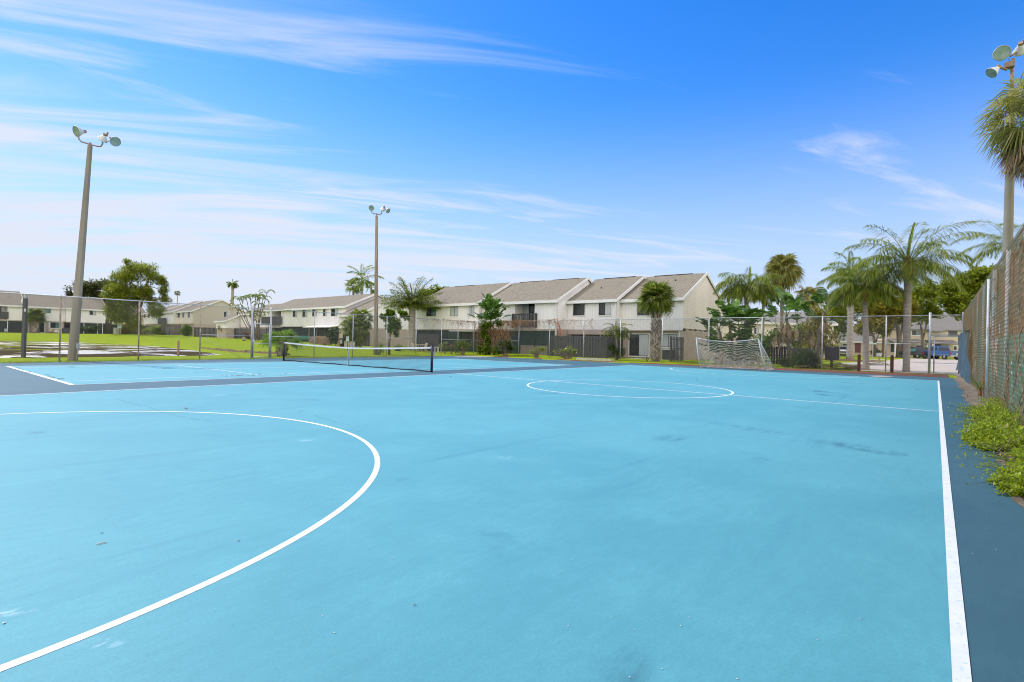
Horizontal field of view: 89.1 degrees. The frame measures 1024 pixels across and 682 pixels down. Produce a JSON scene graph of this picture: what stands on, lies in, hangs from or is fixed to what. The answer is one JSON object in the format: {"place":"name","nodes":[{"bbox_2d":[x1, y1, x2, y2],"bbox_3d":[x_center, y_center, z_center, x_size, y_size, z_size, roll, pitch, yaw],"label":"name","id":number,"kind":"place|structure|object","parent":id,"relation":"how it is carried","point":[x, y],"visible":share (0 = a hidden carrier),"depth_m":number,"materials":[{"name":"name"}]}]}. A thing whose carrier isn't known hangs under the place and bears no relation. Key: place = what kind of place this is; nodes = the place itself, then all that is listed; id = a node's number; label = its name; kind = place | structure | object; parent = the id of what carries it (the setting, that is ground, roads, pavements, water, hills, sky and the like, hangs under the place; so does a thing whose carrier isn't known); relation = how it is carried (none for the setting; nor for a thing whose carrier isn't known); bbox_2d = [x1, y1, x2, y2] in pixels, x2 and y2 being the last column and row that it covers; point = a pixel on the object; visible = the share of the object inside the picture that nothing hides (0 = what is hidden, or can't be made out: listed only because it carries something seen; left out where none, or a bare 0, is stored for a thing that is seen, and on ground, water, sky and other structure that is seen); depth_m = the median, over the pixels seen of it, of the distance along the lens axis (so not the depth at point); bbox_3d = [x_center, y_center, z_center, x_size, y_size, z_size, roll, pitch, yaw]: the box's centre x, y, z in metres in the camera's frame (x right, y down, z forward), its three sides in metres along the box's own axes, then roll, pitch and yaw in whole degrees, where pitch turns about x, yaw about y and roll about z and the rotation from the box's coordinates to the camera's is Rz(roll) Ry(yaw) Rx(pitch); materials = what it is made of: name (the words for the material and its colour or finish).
{"place":"outdoors","nodes":[
{"label":"outdoors","id":0,"kind":"place"},
{"bbox_2d":[0,341,220,357],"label":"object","id":1,"kind":"structure","parent":0,"point":[131,349],"depth_m":43.17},
{"bbox_2d":[309,336,330,344],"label":"garden wall","id":2,"kind":"structure","parent":0,"point":[316,340],"depth_m":67.31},
{"bbox_2d":[0,354,948,375],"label":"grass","id":3,"kind":"structure","parent":0,"point":[297,357],"depth_m":29.71,"materials":[{"name":"green plant"}]},
{"bbox_2d":[0,332,1012,377],"bbox_3d":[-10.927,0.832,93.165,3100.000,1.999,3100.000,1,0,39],"label":"ground","id":4,"kind":"structure","parent":0,"point":[120,338],"depth_m":52.74,"materials":[{"name":"green plant"}]},
{"bbox_2d":[21,294,27,357],"bbox_3d":[-26.029,-0.637,27.677,0.299,3.717,0.205,1,0,0],"label":"old post","id":5,"kind":"object","parent":4,"relation":"on","point":[24,302],"visible":0.91,"depth_m":27.64,"materials":[{"name":"grey paint"}]},
{"bbox_2d":[27,308,46,332],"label":"cabbage palm","id":6,"kind":"object","parent":4,"relation":"on","point":[33,320],"visible":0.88,"depth_m":102.55,"materials":[{"name":"green plant"}]},
{"bbox_2d":[0,290,105,333],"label":"townhouse","id":7,"kind":"structure","parent":4,"relation":"on","point":[34,303],"depth_m":106.48,"materials":[{"name":"grey paint"}]},
{"bbox_2d":[80,325,103,333],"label":"shrub","id":8,"kind":"object","parent":4,"relation":"on","point":[93,328],"visible":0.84,"depth_m":106.68,"materials":[{"name":"green plant"}]},
{"bbox_2d":[67,126,120,360],"bbox_3d":[-20.843,-4.701,25.743,2.131,11.821,0.962,1,0,-6],"label":"floodlight pole","id":9,"kind":"object","parent":4,"relation":"on","point":[78,132],"visible":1,"depth_m":25.67,"materials":[{"name":"concrete"}]},
{"bbox_2d":[63,278,128,333],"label":"dark tree","id":10,"kind":"object","parent":4,"relation":"on","point":[91,288],"visible":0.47,"depth_m":117.04,"materials":[{"name":"green plant"}]},
{"bbox_2d":[105,306,145,333],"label":"townhouse","id":11,"kind":"structure","parent":4,"relation":"on","point":[142,311],"depth_m":139.24,"materials":[{"name":"beige"}]},
{"bbox_2d":[121,323,142,333],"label":"shrub","id":12,"kind":"object","parent":4,"relation":"on","point":[124,329],"visible":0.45,"depth_m":103.37,"materials":[{"name":"green plant"}]},
{"bbox_2d":[100,258,172,334],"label":"shade tree","id":13,"kind":"object","parent":4,"relation":"on","point":[124,275],"visible":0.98,"depth_m":93.83,"materials":[{"name":"green plant"}]},
{"bbox_2d":[149,324,165,334],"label":"shrub","id":14,"kind":"object","parent":4,"relation":"on","point":[155,329],"visible":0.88,"depth_m":115.61,"materials":[{"name":"green plant"}]},
{"bbox_2d":[159,325,180,334],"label":"board fence","id":15,"kind":"object","parent":4,"relation":"on","point":[165,327],"visible":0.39,"depth_m":114.13,"materials":[{"name":"grey paint"}]},
{"bbox_2d":[178,324,192,335],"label":"shrub","id":16,"kind":"object","parent":4,"relation":"on","point":[185,329],"visible":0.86,"depth_m":107.47,"materials":[{"name":"green plant"}]},
{"bbox_2d":[143,300,245,335],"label":"townhouse","id":17,"kind":"structure","parent":4,"relation":"on","point":[179,319],"depth_m":120.81,"materials":[{"name":"beige paint"}]},
{"bbox_2d":[194,327,213,336],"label":"board fence","id":18,"kind":"object","parent":4,"relation":"on","point":[205,332],"visible":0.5,"depth_m":103.43,"materials":[{"name":"grey paint"}]},
{"bbox_2d":[226,279,238,304],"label":"coconut palm","id":19,"kind":"object","parent":4,"relation":"on","point":[234,285],"visible":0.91,"depth_m":149.71,"materials":[{"name":"green plant"}]},
{"bbox_2d":[214,328,256,338],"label":"board fence","id":20,"kind":"object","parent":4,"relation":"on","point":[237,329],"visible":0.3,"depth_m":94.12,"materials":[{"name":"grey paint"}]},
{"bbox_2d":[201,347,289,354],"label":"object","id":21,"kind":"structure","parent":4,"relation":"on","point":[244,351],"depth_m":44.80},
{"bbox_2d":[228,289,274,340],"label":"clumping palm","id":22,"kind":"object","parent":4,"relation":"on","point":[255,304],"visible":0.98,"depth_m":75.74,"materials":[{"name":"green plant"}]},
{"bbox_2d":[258,328,305,355],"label":"fan palm","id":23,"kind":"object","parent":4,"relation":"on","point":[276,342],"visible":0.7,"depth_m":37.22,"materials":[{"name":"green plant"}]},
{"bbox_2d":[214,293,408,345],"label":"townhouse","id":24,"kind":"structure","parent":4,"relation":"on","point":[346,304],"depth_m":77.76,"materials":[{"name":"grey paint"}]},
{"bbox_2d":[326,327,345,346],"bbox_3d":[-19.200,-0.279,56.995,2.156,2.574,2.489,1,0,39],"label":"shrub","id":25,"kind":"object","parent":4,"relation":"on","point":[332,335],"visible":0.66,"depth_m":56.76,"materials":[{"name":"green plant"}]},
{"bbox_2d":[344,280,363,294],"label":"fan palm","id":26,"kind":"object","parent":4,"relation":"on","point":[353,290],"visible":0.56,"depth_m":97.89,"materials":[{"name":"green plant"}]},
{"bbox_2d":[339,315,372,347],"bbox_3d":[-17.852,-1.040,58.964,3.788,4.011,3.844,1,0,-4],"label":"bush","id":27,"kind":"object","parent":4,"relation":"on","point":[354,332],"visible":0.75,"depth_m":58.33,"materials":[{"name":"green plant"}]},
{"bbox_2d":[350,308,373,346],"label":"cabbage palm","id":28,"kind":"object","parent":4,"relation":"on","point":[357,311],"visible":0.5,"depth_m":59.76,"materials":[{"name":"green plant"}]},
{"bbox_2d":[347,264,384,293],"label":"royal palm","id":29,"kind":"object","parent":4,"relation":"on","point":[361,284],"visible":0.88,"depth_m":94.81,"materials":[{"name":"green plant"}]},
{"bbox_2d":[369,205,389,354],"bbox_3d":[-11.694,-5.201,45.365,1.852,13.251,0.495,1,0,6],"label":"floodlight pole","id":30,"kind":"object","parent":4,"relation":"on","point":[371,208],"visible":0.99,"depth_m":45.22,"materials":[{"name":"grey concrete"}]},
{"bbox_2d":[379,308,410,354],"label":"young tree","id":31,"kind":"object","parent":4,"relation":"on","point":[400,312],"visible":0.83,"depth_m":44.87,"materials":[{"name":"green plant"}]},
{"bbox_2d":[380,276,442,349],"bbox_3d":[-11.294,-3.257,58.188,6.796,8.531,7.530,1,0,39],"label":"date palm","id":32,"kind":"object","parent":4,"relation":"on","point":[411,302],"visible":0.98,"depth_m":57.64,"materials":[{"name":"green plant"}]},
{"bbox_2d":[418,333,439,350],"bbox_3d":[-9.293,0.203,57.796,2.534,2.075,0.165,1,0,12],"label":"board fence","id":33,"kind":"object","parent":4,"relation":"on","point":[431,337],"visible":0.5,"depth_m":57.72,"materials":[{"name":"grey paint"}]},
{"bbox_2d":[418,284,448,297],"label":"shade tree","id":34,"kind":"object","parent":4,"relation":"on","point":[436,288],"visible":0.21,"depth_m":84.45,"materials":[{"name":"green plant"}]},
{"bbox_2d":[452,339,473,354],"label":"shrub","id":35,"kind":"object","parent":4,"relation":"on","point":[463,344],"visible":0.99,"depth_m":49.46,"materials":[{"name":"green plant"}]},
{"bbox_2d":[468,293,510,354],"bbox_3d":[-1.868,-1.573,50.264,3.768,6.206,4.072,1,0,39],"label":"bird of paradise","id":36,"kind":"object","parent":4,"relation":"on","point":[491,304],"visible":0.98,"depth_m":49.78,"materials":[{"name":"green plant"}]},
{"bbox_2d":[0,355,1023,681],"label":"court","id":37,"kind":"object","parent":4,"relation":"on","point":[988,519],"visible":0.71,"depth_m":4.50,"materials":[{"name":"blue paint"}]},
{"bbox_2d":[0,292,473,361],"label":"chain link fence","id":38,"kind":"object","parent":37,"relation":"on","point":[200,334],"visible":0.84,"depth_m":30.01,"materials":[{"name":"metal"}]},
{"bbox_2d":[252,323,269,357],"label":"gate","id":39,"kind":"structure","parent":38,"relation":"attached to","point":[263,341],"depth_m":32.89,"materials":[{"name":"metal"}]},
{"bbox_2d":[11,359,562,384],"bbox_3d":[-7.931,1.253,26.683,10.970,0.001,24.835,1,0,39],"label":"tennis court","id":40,"kind":"object","parent":37,"relation":"on","point":[97,374],"visible":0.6,"depth_m":21.25,"materials":[{"name":"blue paint"}]},
{"bbox_2d":[6,359,563,384],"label":"tennis markings","id":41,"kind":"object","parent":40,"relation":"on","point":[189,366],"visible":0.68,"depth_m":18.78,"materials":[{"name":"paint"}]},
{"bbox_2d":[283,341,435,371],"bbox_3d":[-8.344,0.674,26.397,13.055,1.152,0.198,1,0,39],"label":"tennis net","id":42,"kind":"object","parent":40,"relation":"on","point":[328,353],"visible":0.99,"depth_m":25.77,"materials":[{"name":"black fabric"}]},
{"bbox_2d":[0,365,951,681],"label":"soccer court","id":43,"kind":"object","parent":37,"relation":"on","point":[494,527],"visible":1,"depth_m":3.72,"materials":[{"name":"blue paint"}]},
{"bbox_2d":[0,365,971,681],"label":"soccer markings","id":44,"kind":"object","parent":43,"relation":"on","point":[960,655],"visible":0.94,"depth_m":3.04,"materials":[{"name":"paint"}]},
{"bbox_2d":[696,338,774,370],"bbox_3d":[13.377,0.753,31.275,4.272,1.859,1.408,1,0,39],"label":"soccer goal","id":45,"kind":"object","parent":37,"relation":"on","point":[731,361],"visible":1,"depth_m":31.47,"materials":[{"name":"white metal"}]},
{"bbox_2d":[952,375,1023,507],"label":"dirt strip","id":46,"kind":"object","parent":37,"relation":"on","point":[972,393],"visible":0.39,"depth_m":14.64,"materials":[{"name":"soil"}]},
{"bbox_2d":[552,345,577,358],"bbox_3d":[4.386,0.958,43.071,2.214,1.196,1.250,1,0,4],"label":"shrub","id":47,"kind":"object","parent":4,"relation":"on","point":[570,356],"visible":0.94,"depth_m":43.13,"materials":[{"name":"green plant"}]},
{"bbox_2d":[415,272,724,359],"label":"townhouse","id":48,"kind":"structure","parent":4,"relation":"on","point":[583,299],"depth_m":50.44,"materials":[{"name":"grey paint"}]},
{"bbox_2d":[426,307,436,316],"bbox_3d":[-9.298,-3.415,59.949,1.860,1.309,0.070,1,0,39],"label":"window","id":49,"kind":"structure","parent":48,"relation":"in","point":[431,312],"depth_m":59.93,"materials":[{"name":"glass"}]},
{"bbox_2d":[450,306,458,316],"bbox_3d":[-6.385,-3.331,57.556,1.395,1.355,0.070,1,0,39],"label":"window","id":50,"kind":"structure","parent":48,"relation":"in","point":[454,310],"depth_m":57.54,"materials":[{"name":"white glass"}]},
{"bbox_2d":[467,305,474,316],"bbox_3d":[-4.387,-3.257,55.914,1.119,1.355,0.070,1,0,39],"label":"window","id":51,"kind":"structure","parent":48,"relation":"in","point":[471,307],"depth_m":55.89,"materials":[{"name":"white glass"}]},
{"bbox_2d":[523,303,534,327],"bbox_3d":[1.734,-2.636,53.271,1.608,2.617,0.070,1,0,39],"label":"balcony door","id":52,"kind":"structure","parent":48,"relation":"in","point":[527,308],"depth_m":53.24,"materials":[{"name":"black glass"}]},
{"bbox_2d":[572,303,585,316],"bbox_3d":[6.431,-3.063,49.874,1.500,1.433,0.070,1,0,39],"label":"window","id":53,"kind":"structure","parent":48,"relation":"in","point":[579,309],"depth_m":49.84,"materials":[{"name":"glass"}]},
{"bbox_2d":[598,302,611,316],"bbox_3d":[8.604,-2.999,48.089,1.496,1.444,0.070,1,0,39],"label":"window","id":54,"kind":"structure","parent":48,"relation":"in","point":[605,308],"depth_m":48.06,"materials":[{"name":"glass"}]},
{"bbox_2d":[628,333,649,356],"bbox_3d":[11.533,0.372,47.240,2.084,2.163,0.070,1,0,39],"label":"patio door","id":55,"kind":"structure","parent":48,"relation":"in","point":[640,346],"depth_m":47.21,"materials":[{"name":"white glass"}]},
{"bbox_2d":[636,302,662,316],"bbox_3d":[12.189,-2.904,46.114,2.508,1.458,0.070,1,0,39],"label":"window","id":56,"kind":"structure","parent":48,"relation":"in","point":[637,304],"depth_m":46.71,"materials":[{"name":"white metal"}]},
{"bbox_2d":[660,333,678,347],"bbox_3d":[13.700,-0.031,45.467,1.730,1.335,0.070,1,0,39],"label":"window","id":57,"kind":"structure","parent":48,"relation":"in","point":[666,336],"depth_m":45.53,"materials":[{"name":"white glass"}]},
{"bbox_2d":[547,335,607,357],"bbox_3d":[5.894,0.532,47.845,6.423,2.090,0.165,1,0,39],"label":"board fence","id":58,"kind":"object","parent":4,"relation":"on","point":[576,344],"visible":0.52,"depth_m":47.45,"materials":[{"name":"grey paint"}]},
{"bbox_2d":[605,336,619,357],"bbox_3d":[9.126,0.594,46.812,0.165,2.090,2.690,1,0,40],"label":"board fence","id":59,"kind":"object","parent":4,"relation":"on","point":[609,340],"visible":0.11,"depth_m":46.13,"materials":[{"name":"grey paint"}]},
{"bbox_2d":[605,342,626,359],"bbox_3d":[8.408,0.809,41.941,1.885,1.638,1.381,1,0,4],"label":"shrub","id":60,"kind":"object","parent":4,"relation":"on","point":[612,346],"visible":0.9,"depth_m":41.91,"materials":[{"name":"green plant"}]},
{"bbox_2d":[601,321,632,359],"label":"pygmy date palm","id":61,"kind":"object","parent":4,"relation":"on","point":[616,331],"visible":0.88,"depth_m":42.09,"materials":[{"name":"green plant"}]},
{"bbox_2d":[633,280,676,361],"bbox_3d":[11.469,-1.575,41.276,3.623,6.735,3.600,1,0,-13],"label":"cabbage palm","id":62,"kind":"object","parent":4,"relation":"on","point":[657,294],"visible":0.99,"depth_m":40.94,"materials":[{"name":"green plant"}]},
{"bbox_2d":[662,349,673,359],"bbox_3d":[13.427,1.189,44.627,1.010,1.020,0.900,1,0,39],"label":"air conditioner","id":63,"kind":"object","parent":4,"relation":"on","point":[665,351],"visible":0.47,"depth_m":44.41,"materials":[{"name":"black paint"}]},
{"bbox_2d":[670,336,683,361],"bbox_3d":[13.440,0.679,42.391,0.165,2.070,2.360,1,0,41],"label":"board fence","id":64,"kind":"object","parent":4,"relation":"on","point":[681,339],"visible":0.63,"depth_m":42.27,"materials":[{"name":"grey paint"}]},
{"bbox_2d":[473,312,963,373],"bbox_3d":[10.394,-0.076,40.059,36.839,3.550,0.310,1,0,39],"label":"chain link fence","id":65,"kind":"object","parent":4,"relation":"on","point":[929,335],"visible":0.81,"depth_m":34.88,"materials":[{"name":"metal"}]},
{"bbox_2d":[401,315,591,354],"bbox_3d":[-1.120,-0.220,47.211,16.058,3.629,9.330,1,0,-1],"label":"vine","id":66,"kind":"object","parent":65,"relation":"attached to","point":[485,334],"visible":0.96,"depth_m":49.65,"materials":[{"name":"green plant"}]},
{"bbox_2d":[933,336,958,373],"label":"gate","id":67,"kind":"structure","parent":65,"relation":"attached to","point":[934,354],"depth_m":29.06,"materials":[{"name":"metal"}]},
{"bbox_2d":[494,356,948,377],"bbox_3d":[9.323,1.584,38.532,35.260,0.069,3.450,1,0,39],"label":"mulch bed","id":68,"kind":"object","parent":4,"relation":"on","point":[877,373],"visible":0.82,"depth_m":30.68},
{"bbox_2d":[495,339,516,355],"bbox_3d":[-0.550,0.609,47.081,1.880,1.686,1.527,1,0,-23],"label":"shrub","id":69,"kind":"object","parent":68,"relation":"on","point":[509,348],"visible":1,"depth_m":46.92,"materials":[{"name":"green plant"}]},
{"bbox_2d":[528,346,545,357],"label":"shrub","id":70,"kind":"object","parent":68,"relation":"on","point":[541,349],"visible":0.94,"depth_m":43.95,"materials":[{"name":"green plant"}]},
{"bbox_2d":[843,220,986,371],"bbox_3d":[24.101,-2.771,31.465,6.830,9.643,6.999,1,0,39],"label":"queen palm","id":71,"kind":"object","parent":68,"relation":"in","point":[910,266],"visible":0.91,"depth_m":31.04,"materials":[{"name":"green plant"}]},
{"bbox_2d":[695,299,775,365],"bbox_3d":[16.237,-0.245,37.861,5.626,5.777,4.571,1,0,5],"label":"bird of paradise","id":72,"kind":"object","parent":4,"relation":"on","point":[733,310],"visible":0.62,"depth_m":37.57,"materials":[{"name":"green plant"}]},
{"bbox_2d":[713,266,781,359],"bbox_3d":[18.888,-2.059,42.064,5.452,8.059,5.059,1,0,39],"label":"queen palm","id":73,"kind":"object","parent":4,"relation":"on","point":[757,290],"visible":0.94,"depth_m":41.31,"materials":[{"name":"green plant"}]},
{"bbox_2d":[749,274,785,361],"bbox_3d":[22.735,-2.019,47.160,3.898,8.154,4.159,1,0,39],"label":"queen palm","id":74,"kind":"object","parent":4,"relation":"on","point":[777,299],"visible":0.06,"depth_m":46.88,"materials":[{"name":"green plant"}]},
{"bbox_2d":[765,346,790,364],"bbox_3d":[21.111,1.179,41.289,0.165,1.570,2.798,1,0,-13],"label":"board fence","id":75,"kind":"object","parent":4,"relation":"on","point":[779,354],"visible":0.42,"depth_m":41.52,"materials":[{"name":"black paint"}]},
{"bbox_2d":[722,311,837,357],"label":"townhouse","id":76,"kind":"structure","parent":4,"relation":"on","point":[769,324],"depth_m":71.99,"materials":[{"name":"beige paint"}]},
{"bbox_2d":[762,253,804,345],"bbox_3d":[24.928,-3.024,47.882,4.005,10.194,4.032,1,0,39],"label":"cabbage palm","id":77,"kind":"object","parent":4,"relation":"on","point":[787,269],"visible":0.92,"depth_m":47.33,"materials":[{"name":"green plant"}]},
{"bbox_2d":[749,322,836,355],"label":"shade tree","id":78,"kind":"object","parent":4,"relation":"on","point":[794,344],"visible":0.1,"depth_m":61.44,"materials":[{"name":"green plant"}]},
{"bbox_2d":[760,286,826,359],"bbox_3d":[19.627,-1.008,36.065,4.286,5.879,4.324,1,0,20],"label":"bird of paradise","id":79,"kind":"object","parent":4,"relation":"on","point":[788,300],"visible":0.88,"depth_m":36.70,"materials":[{"name":"green plant"}]},
{"bbox_2d":[783,347,823,368],"bbox_3d":[19.390,1.332,34.400,2.714,2.031,2.658,1,0,18],"label":"shrub","id":80,"kind":"object","parent":4,"relation":"on","point":[804,358],"visible":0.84,"depth_m":34.29,"materials":[{"name":"green plant"}]},
{"bbox_2d":[794,285,823,334],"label":"cabbage palm","id":81,"kind":"object","parent":4,"relation":"on","point":[811,291],"visible":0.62,"depth_m":45.75,"materials":[{"name":"green plant"}]},
{"bbox_2d":[798,304,841,362],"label":"shade tree","id":82,"kind":"object","parent":4,"relation":"on","point":[818,312],"visible":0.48,"depth_m":43.84,"materials":[{"name":"green plant"}]},
{"bbox_2d":[794,287,847,363],"bbox_3d":[20.815,-0.884,35.053,3.093,5.697,2.035,1,0,39],"label":"bird of paradise","id":83,"kind":"object","parent":4,"relation":"on","point":[816,298],"visible":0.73,"depth_m":34.98,"materials":[{"name":"green plant"}]},
{"bbox_2d":[825,347,839,369],"bbox_3d":[20.306,1.144,32.979,0.952,1.572,0.128,1,0,-3],"label":"notice board","id":84,"kind":"object","parent":4,"relation":"on","point":[834,352],"visible":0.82,"depth_m":32.93,"materials":[{"name":"black paint"}]},
{"bbox_2d":[795,361,888,369],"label":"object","id":85,"kind":"object","parent":4,"relation":"on","point":[824,366],"visible":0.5,"depth_m":33.36,"materials":[{"name":"brown plant"}]},
{"bbox_2d":[821,251,876,358],"bbox_3d":[38.378,-3.958,58.890,6.170,12.703,6.554,1,0,39],"label":"royal palm","id":86,"kind":"object","parent":4,"relation":"on","point":[852,259],"visible":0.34,"depth_m":58.68,"materials":[{"name":"green plant"}]},
{"bbox_2d":[820,286,878,356],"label":"shade tree","id":87,"kind":"object","parent":4,"relation":"on","point":[834,311],"visible":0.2,"depth_m":94.07,"materials":[{"name":"green plant"}]},
{"bbox_2d":[815,262,920,369],"bbox_3d":[22.462,-1.536,32.515,4.994,7.117,4.775,1,0,-5],"label":"queen palm","id":88,"kind":"object","parent":4,"relation":"on","point":[884,291],"visible":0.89,"depth_m":32.28,"materials":[{"name":"green plant"}]},
{"bbox_2d":[853,296,920,357],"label":"shade tree","id":89,"kind":"object","parent":4,"relation":"on","point":[883,310],"visible":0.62,"depth_m":88.55,"materials":[{"name":"green plant"}]},
{"bbox_2d":[833,313,985,356],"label":"townhouse","id":90,"kind":"structure","parent":4,"relation":"on","point":[858,347],"depth_m":107.00,"materials":[{"name":"beige paint"}]},
{"bbox_2d":[903,281,946,356],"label":"shade tree","id":91,"kind":"object","parent":4,"relation":"on","point":[921,293],"visible":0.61,"depth_m":97.39,"materials":[{"name":"green plant"}]},
{"bbox_2d":[934,263,1000,345],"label":"shade tree","id":92,"kind":"object","parent":4,"relation":"on","point":[953,300],"visible":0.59,"depth_m":82.75,"materials":[{"name":"green plant"}]},
{"bbox_2d":[958,375,984,395],"bbox_3d":[13.499,1.344,14.810,1.489,0.728,0.820,1,0,19],"label":"palm seedling","id":93,"kind":"object","parent":4,"relation":"on","point":[980,390],"visible":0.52,"depth_m":15.04,"materials":[{"name":"green plant"}]},
{"bbox_2d":[947,396,1023,496],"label":"weeds","id":94,"kind":"object","parent":4,"relation":"on","point":[998,428],"visible":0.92,"depth_m":7.10,"materials":[{"name":"green plant"}]},
{"bbox_2d":[950,218,1023,267],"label":"queen palm","id":95,"kind":"object","parent":4,"relation":"on","point":[995,248],"visible":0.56,"depth_m":40.76,"materials":[{"name":"green plant"}]},
{"bbox_2d":[963,223,1023,428],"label":"chain link fence","id":96,"kind":"object","parent":4,"relation":"on","point":[1005,308],"visible":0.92,"depth_m":11.12,"materials":[{"name":"metal"}]},
{"bbox_2d":[956,329,969,383],"bbox_3d":[20.958,0.640,24.219,0.347,2.167,11.100,1,0,39],"label":"tarpaulin","id":97,"kind":"object","parent":96,"relation":"hanging from","point":[963,366],"visible":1,"depth_m":20.86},
{"bbox_2d":[964,71,1023,359],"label":"fan palm","id":98,"kind":"object","parent":4,"relation":"on","point":[1008,140],"visible":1,"depth_m":17.64,"materials":[{"name":"green plant"}]},
{"bbox_2d":[986,39,1023,363],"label":"floodlight pole","id":99,"kind":"object","parent":4,"relation":"on","point":[1002,52],"visible":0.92,"depth_m":19.79,"materials":[{"name":"concrete"}]},
{"bbox_2d":[0,0,1023,350],"label":"sky","id":100,"kind":"structure","parent":0,"point":[502,141],"materials":[{"name":"blue"}]},
{"bbox_2d":[841,358,1011,374],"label":"parking pavement","id":101,"kind":"structure","parent":0,"point":[949,365],"depth_m":42.50,"materials":[{"name":"concrete"}]},
{"bbox_2d":[898,347,932,358],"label":"pickup truck","id":102,"kind":"object","parent":101,"relation":"on","point":[919,350],"visible":0.63,"depth_m":82.39,"materials":[{"name":"black paint"}]},
{"bbox_2d":[922,346,957,359],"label":"pickup truck","id":103,"kind":"object","parent":101,"relation":"on","point":[941,350],"visible":0.68,"depth_m":78.43,"materials":[{"name":"blue paint"}]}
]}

